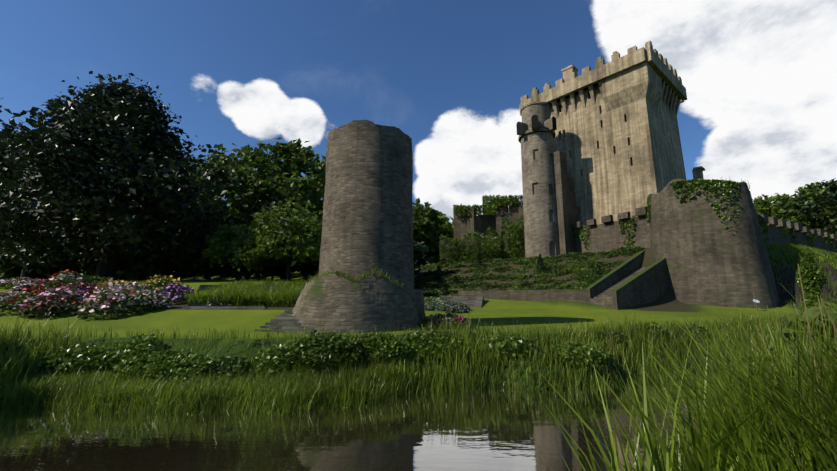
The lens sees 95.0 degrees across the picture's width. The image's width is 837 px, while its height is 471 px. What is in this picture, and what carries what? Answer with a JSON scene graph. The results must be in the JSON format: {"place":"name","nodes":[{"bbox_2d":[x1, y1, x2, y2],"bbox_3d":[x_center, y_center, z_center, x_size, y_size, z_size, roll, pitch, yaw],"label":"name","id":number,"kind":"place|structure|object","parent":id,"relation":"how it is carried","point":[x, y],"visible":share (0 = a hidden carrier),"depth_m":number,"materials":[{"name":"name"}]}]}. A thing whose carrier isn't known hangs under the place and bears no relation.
{"place":"outdoors","nodes":[
{"label":"outdoors","id":0,"kind":"place"},
{"bbox_2d":[0,361,752,470],"bbox_3d":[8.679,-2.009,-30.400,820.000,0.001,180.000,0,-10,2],"label":"river water","id":1,"kind":"structure","parent":0,"point":[485,430],"depth_m":8.70,"materials":[{"name":"black liquid"}]},
{"bbox_2d":[0,245,836,412],"bbox_3d":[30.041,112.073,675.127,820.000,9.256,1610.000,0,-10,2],"label":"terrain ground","id":2,"kind":"structure","parent":0,"point":[503,313],"depth_m":19.06,"materials":[{"name":"green plant"}]},
{"bbox_2d":[0,239,45,279],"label":"understory tree","id":3,"kind":"object","parent":2,"relation":"on","point":[8,274],"visible":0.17,"depth_m":49.96,"materials":[{"name":"green plant"}]},
{"bbox_2d":[0,135,75,243],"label":"tree","id":4,"kind":"object","parent":2,"relation":"on","point":[7,177],"visible":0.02,"depth_m":61.97,"materials":[{"name":"green plant"}]},
{"bbox_2d":[6,244,70,278],"bbox_3d":[-52.930,3.830,54.249,9.075,6.162,8.019,3,-10,-19],"label":"bush","id":5,"kind":"object","parent":2,"relation":"on","point":[17,268],"visible":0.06,"depth_m":51.77,"materials":[{"name":"green plant"}]},
{"bbox_2d":[0,119,113,277],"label":"tree","id":6,"kind":"object","parent":2,"relation":"on","point":[24,273],"visible":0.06,"depth_m":45.80,"materials":[{"name":"green plant"}]},
{"bbox_2d":[31,254,92,279],"bbox_3d":[-50.646,4.474,55.584,8.694,6.370,9.043,0,-10,2],"label":"bush","id":7,"kind":"object","parent":2,"relation":"on","point":[54,270],"visible":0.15,"depth_m":52.78,"materials":[{"name":"green plant"}]},
{"bbox_2d":[67,244,120,279],"bbox_3d":[-46.997,3.102,57.362,10.698,8.450,10.311,0,-10,2],"label":"understory tree","id":8,"kind":"object","parent":2,"relation":"on","point":[79,270],"visible":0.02,"depth_m":53.77,"materials":[{"name":"green plant"}]},
{"bbox_2d":[0,270,195,319],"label":"flower bed","id":9,"kind":"object","parent":2,"relation":"on","point":[62,291],"visible":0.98,"depth_m":20.10,"materials":[{"name":"multicoloured plant"}]},
{"bbox_2d":[78,248,146,279],"bbox_3d":[-40.423,3.169,51.317,8.926,6.578,9.858,0,-10,2],"label":"understory tree","id":10,"kind":"object","parent":2,"relation":"on","point":[90,269],"visible":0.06,"depth_m":48.58,"materials":[{"name":"green plant"}]},
{"bbox_2d":[0,71,286,280],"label":"tree","id":11,"kind":"object","parent":2,"relation":"on","point":[120,124],"visible":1,"depth_m":36.65,"materials":[{"name":"green plant"}]},
{"bbox_2d":[158,230,207,279],"bbox_3d":[-34.529,3.220,56.800,9.921,7.992,10.834,0,-10,2],"label":"bush","id":12,"kind":"object","parent":2,"relation":"on","point":[191,274],"visible":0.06,"depth_m":55.49,"materials":[{"name":"green plant"}]},
{"bbox_2d":[152,152,265,278],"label":"tree","id":13,"kind":"object","parent":2,"relation":"on","point":[204,164],"visible":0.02,"depth_m":77.59,"materials":[{"name":"green plant"}]},
{"bbox_2d":[197,241,264,278],"bbox_3d":[-22.903,2.790,49.176,8.858,6.806,11.826,0,-10,2],"label":"bush","id":14,"kind":"object","parent":2,"relation":"on","point":[246,274],"visible":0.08,"depth_m":47.26,"materials":[{"name":"green plant"}]},
{"bbox_2d":[160,141,324,278],"bbox_3d":[-27.476,-3.430,64.561,28.862,23.181,23.669,0,-10,2],"label":"tree","id":15,"kind":"object","parent":2,"relation":"on","point":[248,196],"visible":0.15,"depth_m":60.98,"materials":[{"name":"green plant"}]},
{"bbox_2d":[200,221,292,279],"bbox_3d":[-18.154,1.963,41.252,9.140,6.803,8.978,0,-10,2],"label":"tree","id":16,"kind":"object","parent":2,"relation":"on","point":[219,245],"visible":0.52,"depth_m":38.72,"materials":[{"name":"green plant"}]},
{"bbox_2d":[186,278,307,306],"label":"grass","id":17,"kind":"structure","parent":2,"relation":"on","point":[280,293],"depth_m":21.37,"materials":[{"name":"green plant"}]},
{"bbox_2d":[230,176,290,212],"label":"tree","id":18,"kind":"object","parent":2,"relation":"on","point":[266,202],"depth_m":88.72,"materials":[{"name":"green plant"}]},
{"bbox_2d":[203,137,325,278],"bbox_3d":[-19.440,-3.808,57.957,24.080,22.238,25.021,6,-11,-30],"label":"tree","id":19,"kind":"object","parent":2,"relation":"on","point":[293,164],"visible":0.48,"depth_m":55.05,"materials":[{"name":"green plant"}]},
{"bbox_2d":[228,197,321,280],"bbox_3d":[-13.139,0.985,37.567,10.339,8.075,11.137,0,-10,2],"label":"tree","id":20,"kind":"object","parent":2,"relation":"on","point":[275,236],"visible":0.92,"depth_m":34.62,"materials":[{"name":"green plant"}]},
{"bbox_2d":[247,156,325,223],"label":"tree","id":21,"kind":"object","parent":2,"relation":"on","point":[318,187],"visible":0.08,"depth_m":67.03,"materials":[{"name":"green plant"}]},
{"bbox_2d":[283,246,318,278],"bbox_3d":[-13.358,2.241,48.406,8.430,7.720,8.609,0,-10,2],"label":"bush","id":22,"kind":"object","parent":2,"relation":"on","point":[308,269],"visible":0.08,"depth_m":46.99,"materials":[{"name":"green plant"}]},
{"bbox_2d":[297,223,321,264],"bbox_3d":[-9.058,1.889,42.262,9.589,6.967,7.918,0,-10,2],"label":"shrub","id":23,"kind":"object","parent":2,"relation":"on","point":[310,258],"visible":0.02,"depth_m":40.84,"materials":[{"name":"green plant"}]},
{"bbox_2d":[296,199,322,270],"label":"tree","id":24,"kind":"object","parent":2,"relation":"on","point":[319,207],"depth_m":114.44,"materials":[{"name":"green plant"}]},
{"bbox_2d":[182,285,483,333],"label":"garden steps","id":25,"kind":"structure","parent":2,"relation":"on","point":[286,319],"depth_m":19.88,"materials":[{"name":"stone"}]},
{"bbox_2d":[0,321,711,383],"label":"low shrubs","id":26,"kind":"object","parent":2,"relation":"on","point":[82,359],"visible":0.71,"depth_m":13.20,"materials":[{"name":"green plant"}]},
{"bbox_2d":[292,120,425,332],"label":"round stone tower","id":27,"kind":"structure","parent":2,"relation":"on","point":[367,213],"depth_m":18.30,"materials":[{"name":"stone"}]},
{"bbox_2d":[308,267,422,318],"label":"tower ledge grass","id":28,"kind":"structure","parent":27,"relation":"attached to","point":[344,275],"depth_m":17.50,"materials":[{"name":"green plant"}]},
{"bbox_2d":[0,308,808,416],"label":"reed bank","id":29,"kind":"structure","parent":2,"relation":"on","point":[16,378],"depth_m":12.99,"materials":[{"name":"green plant"}]},
{"bbox_2d":[412,240,430,280],"bbox_3d":[-3.604,3.765,49.446,9.782,7.550,8.836,-5,-11,28],"label":"understory tree","id":30,"kind":"object","parent":2,"relation":"on","point":[419,260],"visible":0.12,"depth_m":49.11,"materials":[{"name":"green plant"}]},
{"bbox_2d":[413,198,452,263],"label":"tree","id":31,"kind":"object","parent":2,"relation":"on","point":[421,221],"visible":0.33,"depth_m":97.42,"materials":[{"name":"green plant"}]},
{"bbox_2d":[412,211,453,262],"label":"tree","id":32,"kind":"object","parent":2,"relation":"on","point":[444,220],"visible":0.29,"depth_m":98.47,"materials":[{"name":"green plant"}]},
{"bbox_2d":[419,296,471,328],"bbox_3d":[1.909,5.226,27.779,4.981,1.808,20.290,0,-10,2],"label":"flower bed","id":33,"kind":"object","parent":2,"relation":"on","point":[432,303],"visible":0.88,"depth_m":29.51,"materials":[{"name":"green plant"}]},
{"bbox_2d":[439,215,524,264],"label":"shrubs","id":34,"kind":"object","parent":2,"relation":"on","point":[507,240],"visible":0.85,"depth_m":54.74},
{"bbox_2d":[453,196,523,239],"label":"castle ruins","id":35,"kind":"object","parent":2,"relation":"on","point":[465,224],"visible":0.25,"depth_m":72.94,"materials":[{"name":"stone"}]},
{"bbox_2d":[453,176,834,251],"bbox_3d":[33.670,-2.423,64.428,42.921,16.532,44.607,6,-11,-32],"label":"ivy on walls","id":36,"kind":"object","parent":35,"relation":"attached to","point":[491,208],"visible":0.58,"depth_m":43.69,"materials":[{"name":"green plant"}]},
{"bbox_2d":[458,289,590,302],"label":"garden retaining wall","id":37,"kind":"structure","parent":2,"relation":"on","point":[579,295],"depth_m":36.60,"materials":[{"name":"stone"}]},
{"bbox_2d":[414,246,644,296],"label":"terraced hillside","id":38,"kind":"structure","parent":2,"relation":"on","point":[540,262],"depth_m":43.93,"materials":[{"name":"green plant"}]},
{"bbox_2d":[516,102,558,258],"bbox_3d":[16.317,-6.792,52.351,5.561,22.950,5.762,0,-10,2],"label":"castle turret","id":39,"kind":"object","parent":2,"relation":"on","point":[536,127],"visible":0.96,"depth_m":51.05,"materials":[{"name":"grey stone"}]},
{"bbox_2d":[519,41,686,226],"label":"castle keep","id":40,"kind":"structure","parent":2,"relation":"on","point":[617,141],"depth_m":51.03,"materials":[{"name":"beige stone"}]},
{"bbox_2d":[586,250,667,309],"bbox_3d":[22.880,4.373,38.139,17.002,6.805,2.850,6,-11,-33],"label":"castle stair","id":41,"kind":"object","parent":2,"relation":"on","point":[628,283],"visible":0.42,"depth_m":35.21,"materials":[{"name":"grey stone"}]},
{"bbox_2d":[530,264,836,470],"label":"reeds","id":42,"kind":"object","parent":2,"relation":"on","point":[713,440],"visible":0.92,"depth_m":2.71,"materials":[{"name":"green plant"}]},
{"bbox_2d":[650,179,778,307],"bbox_3d":[29.187,1.352,39.285,10.924,13.373,10.895,0,-10,2],"label":"castle bastion","id":43,"kind":"object","parent":2,"relation":"on","point":[710,260],"visible":0.79,"depth_m":35.34,"materials":[{"name":"grey stone"}]},
{"bbox_2d":[692,166,704,180],"bbox_3d":[40.631,-8.617,55.503,1.900,2.250,1.200,8,-12,-40],"label":"chimney","id":44,"kind":"object","parent":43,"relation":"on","point":[697,172],"visible":0.73,"depth_m":55.15,"materials":[{"name":"stone"}]},
{"bbox_2d":[739,295,836,470],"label":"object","id":45,"kind":"object","parent":2,"relation":"on","point":[817,318],"visible":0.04,"depth_m":4.07,"materials":[{"name":"green plant"}]},
{"bbox_2d":[752,193,824,231],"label":"tree","id":46,"kind":"object","parent":2,"relation":"on","point":[765,206],"visible":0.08,"depth_m":95.92,"materials":[{"name":"green plant"}]},
{"bbox_2d":[765,241,836,305],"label":"castle slope grass","id":47,"kind":"structure","parent":2,"relation":"on","point":[791,247],"depth_m":37.61,"materials":[{"name":"green plant"}]},
{"bbox_2d":[775,181,836,233],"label":"tree","id":48,"kind":"object","parent":2,"relation":"on","point":[811,189],"visible":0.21,"depth_m":92.10,"materials":[{"name":"green plant"}]},
{"bbox_2d":[776,178,836,239],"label":"tree","id":49,"kind":"object","parent":2,"relation":"on","point":[815,210],"visible":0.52,"depth_m":86.24,"materials":[{"name":"green plant"}]},
{"bbox_2d":[795,252,826,316],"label":"ivy pillar","id":50,"kind":"structure","parent":2,"relation":"on","point":[813,276],"depth_m":25.79,"materials":[{"name":"green plant"}]},
{"bbox_2d":[824,205,836,232],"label":"tree","id":51,"kind":"object","parent":2,"relation":"on","point":[833,228],"visible":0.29,"depth_m":82.83,"materials":[{"name":"green plant"}]},
{"bbox_2d":[0,0,836,223],"label":"sky","id":52,"kind":"structure","parent":0,"point":[759,77],"materials":[{"name":"blue"}]},
{"bbox_2d":[552,151,650,254],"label":"castle wall","id":53,"kind":"structure","parent":0,"point":[606,236],"depth_m":49.16,"materials":[{"name":"grey stone"}]},
{"bbox_2d":[756,213,836,252],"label":"castle curtain wall","id":54,"kind":"structure","parent":0,"point":[774,234],"depth_m":45.76,"materials":[{"name":"grey stone"}]}
]}

